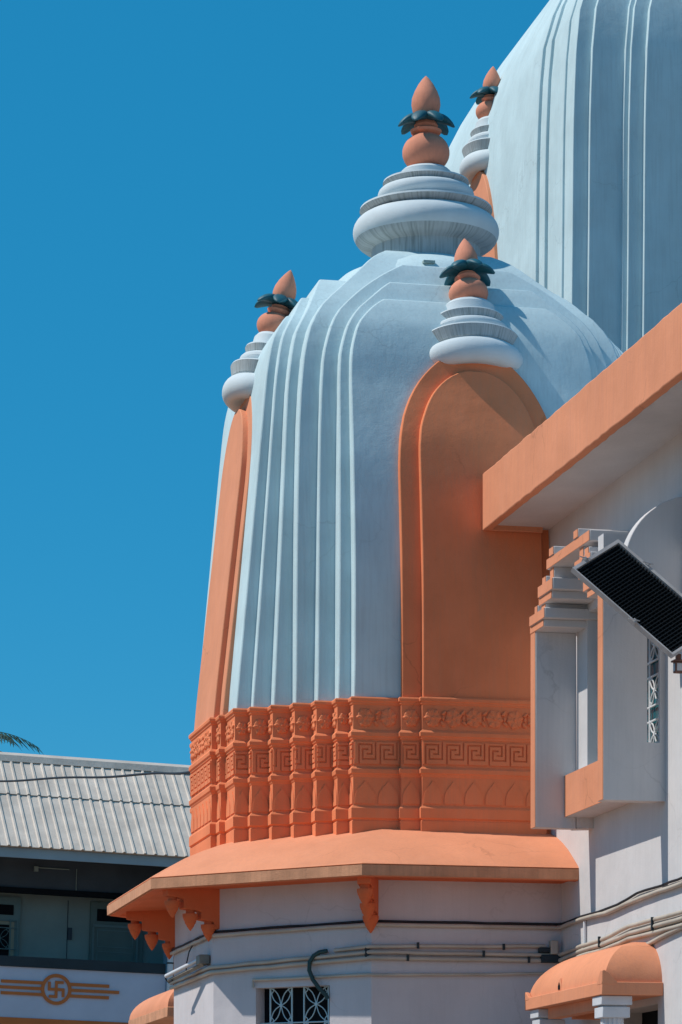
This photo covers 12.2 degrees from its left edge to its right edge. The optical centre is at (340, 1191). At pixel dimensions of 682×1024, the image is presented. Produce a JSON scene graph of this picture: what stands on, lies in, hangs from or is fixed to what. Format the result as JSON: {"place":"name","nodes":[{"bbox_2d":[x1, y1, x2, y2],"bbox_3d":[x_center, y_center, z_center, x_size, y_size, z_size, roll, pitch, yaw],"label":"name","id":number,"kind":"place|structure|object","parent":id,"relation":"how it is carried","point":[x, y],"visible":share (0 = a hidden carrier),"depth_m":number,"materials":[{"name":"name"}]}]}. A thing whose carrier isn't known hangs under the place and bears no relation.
{"place":"outdoors","nodes":[
{"label":"outdoors","id":0,"kind":"place"},
{"bbox_2d":[0,0,548,764],"label":"sky","id":1,"kind":"structure","parent":0,"point":[164,164],"materials":[{"name":"blue"}]},
{"bbox_2d":[445,0,681,352],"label":"great dome tower","id":2,"kind":"structure","parent":0,"point":[565,155],"depth_m":40.80,"materials":[{"name":"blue paint"}]},
{"label":"ground","id":3,"kind":"structure","parent":0,"visible":0},
{"bbox_2d":[0,732,40,753],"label":"palm tree","id":4,"kind":"object","parent":3,"relation":"on","point":[5,736],"visible":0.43,"depth_m":79.45,"materials":[{"name":"green plant"}]},
{"bbox_2d":[0,752,190,1023],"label":"veranda building","id":5,"kind":"structure","parent":3,"relation":"on","point":[78,856],"depth_m":62.66,"materials":[{"name":"paint"}]},
{"bbox_2d":[0,896,20,955],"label":"window","id":6,"kind":"structure","parent":5,"relation":"in","point":[10,907],"depth_m":63.18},
{"bbox_2d":[0,974,118,1004],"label":"temple emblem","id":7,"kind":"object","parent":5,"relation":"attached to","point":[56,989],"visible":1,"depth_m":61.81,"materials":[{"name":"orange paint"}]},
{"bbox_2d":[89,902,142,962],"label":"door","id":8,"kind":"structure","parent":5,"relation":"in","point":[110,937],"depth_m":63.81,"materials":[{"name":"teal wood"}]},
{"bbox_2d":[166,955,173,990],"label":"drain pipe","id":9,"kind":"object","parent":5,"relation":"attached to","point":[170,962],"visible":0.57,"depth_m":62.36,"materials":[{"name":"white plastic"}]},
{"bbox_2d":[107,76,622,1023],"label":"temple tower","id":10,"kind":"structure","parent":3,"relation":"on","point":[359,736],"depth_m":31.29,"materials":[{"name":"blue paint"}]},
{"bbox_2d":[0,771,190,781],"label":"overhead cable","id":11,"kind":"object","parent":10,"relation":"attached to","point":[126,775],"visible":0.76,"depth_m":40.50,"materials":[{"name":"black rubber"}]},
{"bbox_2d":[128,989,173,1023],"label":"door canopy","id":12,"kind":"object","parent":10,"relation":"attached to","point":[158,1009],"visible":0.36,"depth_m":35.74,"materials":[{"name":"orange paint"}]},
{"bbox_2d":[164,954,209,982],"bbox_3d":[-1.553,-2.248,32.282,0.131,0.214,1.249,0,0,-20],"label":"tube lamp","id":13,"kind":"object","parent":10,"relation":"attached to","point":[201,960],"visible":1,"depth_m":32.09,"materials":[{"name":"white plastic"}]},
{"bbox_2d":[260,986,329,1023],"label":"window","id":14,"kind":"structure","parent":10,"relation":"in","point":[304,1005],"depth_m":31.18,"materials":[{"name":"paint"}]},
{"bbox_2d":[307,949,328,999],"bbox_3d":[-0.218,-2.097,30.840,0.224,0.491,0.060,0,0,23],"label":"hose","id":15,"kind":"object","parent":10,"relation":"attached to","point":[312,978],"visible":1,"depth_m":30.83,"materials":[{"name":"black plastic"}]},
{"bbox_2d":[252,972,544,987],"bbox_3d":[0.586,-2.067,30.813,3.008,0.134,0.619,0,0,7],"label":"ledge","id":16,"kind":"object","parent":10,"relation":"attached to","point":[398,974],"visible":0.98,"depth_m":30.76,"materials":[{"name":"white paint"}]},
{"bbox_2d":[169,916,681,989],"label":"conduit","id":17,"kind":"object","parent":10,"relation":"attached to","point":[474,959],"visible":1,"depth_m":30.71,"materials":[{"name":"grey plastic"}]},
{"bbox_2d":[169,910,681,984],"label":"conduit","id":18,"kind":"object","parent":10,"relation":"attached to","point":[599,940],"visible":0.97,"depth_m":30.70,"materials":[{"name":"white plastic"}]},
{"bbox_2d":[364,945,369,956],"bbox_3d":[0.249,-2.300,30.559,0.044,0.110,0.044,0,0,-12],"label":"pipe strap","id":19,"kind":"object","parent":18,"relation":"attached to","point":[366,950],"visible":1,"depth_m":30.54,"materials":[{"name":"grey metal"}]},
{"bbox_2d":[170,881,681,954],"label":"ledge","id":20,"kind":"object","parent":10,"relation":"attached to","point":[535,927],"visible":0.99,"depth_m":30.73,"materials":[{"name":"white paint"}]},
{"bbox_2d":[171,877,681,950],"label":"cable","id":21,"kind":"object","parent":20,"relation":"on","point":[454,922],"visible":0.98,"depth_m":30.75,"materials":[{"name":"black rubber"}]},
{"bbox_2d":[333,942,545,951],"bbox_3d":[0.960,-2.350,30.703,2.055,0.088,0.302,0,0,-3],"label":"conduit","id":22,"kind":"object","parent":10,"relation":"attached to","point":[502,946],"visible":1,"depth_m":30.68,"materials":[{"name":"plastic"}]},
{"bbox_2d":[538,940,560,962],"bbox_3d":[2.011,-2.322,30.891,0.210,0.215,0.085,0,0,-12],"label":"junction box","id":23,"kind":"object","parent":10,"relation":"attached to","point":[552,948],"visible":1,"depth_m":30.86,"materials":[{"name":"black plastic"}]},
{"bbox_2d":[483,303,681,1023],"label":"temple hall","id":24,"kind":"structure","parent":3,"relation":"on","point":[592,467],"depth_m":28.45,"materials":[{"name":"white paint"}]},
{"bbox_2d":[583,921,586,952],"bbox_3d":[2.297,-2.265,30.121,0.031,0.570,0.031,0,0,10],"label":"white pipe","id":25,"kind":"object","parent":24,"relation":"attached to","point":[584,931],"visible":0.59,"depth_m":30.11,"materials":[{"name":"white plastic"}]},
{"bbox_2d":[565,923,681,960],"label":"conduit","id":26,"kind":"object","parent":24,"relation":"attached to","point":[642,935],"visible":0.72,"depth_m":28.41,"materials":[{"name":"white plastic"}]},
{"bbox_2d":[571,539,681,657],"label":"slatted panel","id":27,"kind":"object","parent":24,"relation":"attached to","point":[637,592],"visible":1,"depth_m":26.52,"materials":[{"name":"metal"}]},
{"bbox_2d":[642,1010,657,1023],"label":"doorway","id":28,"kind":"structure","parent":24,"relation":"in","point":[651,1017],"depth_m":29.22,"materials":[{"name":"black"}]},
{"bbox_2d":[647,638,658,742],"bbox_3d":[2.600,-4.617,28.693,0.044,1.466,1.800,0,0,-12],"label":"window","id":29,"kind":"structure","parent":24,"relation":"in","point":[652,650],"depth_m":28.05,"materials":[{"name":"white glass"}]},
{"bbox_2d":[646,927,681,944],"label":"conduit","id":30,"kind":"object","parent":24,"relation":"attached to","point":[660,937],"visible":0.34,"depth_m":27.71,"materials":[{"name":"white plastic"}]},
{"bbox_2d":[671,654,681,673],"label":"wall lantern","id":31,"kind":"object","parent":24,"relation":"attached to","point":[677,664],"depth_m":26.37,"materials":[{"name":"metal"}]},
{"bbox_2d":[525,942,662,1023],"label":"porch","id":32,"kind":"object","parent":3,"relation":"on","point":[607,986],"visible":0.99,"depth_m":28.08,"materials":[{"name":"orange paint"}]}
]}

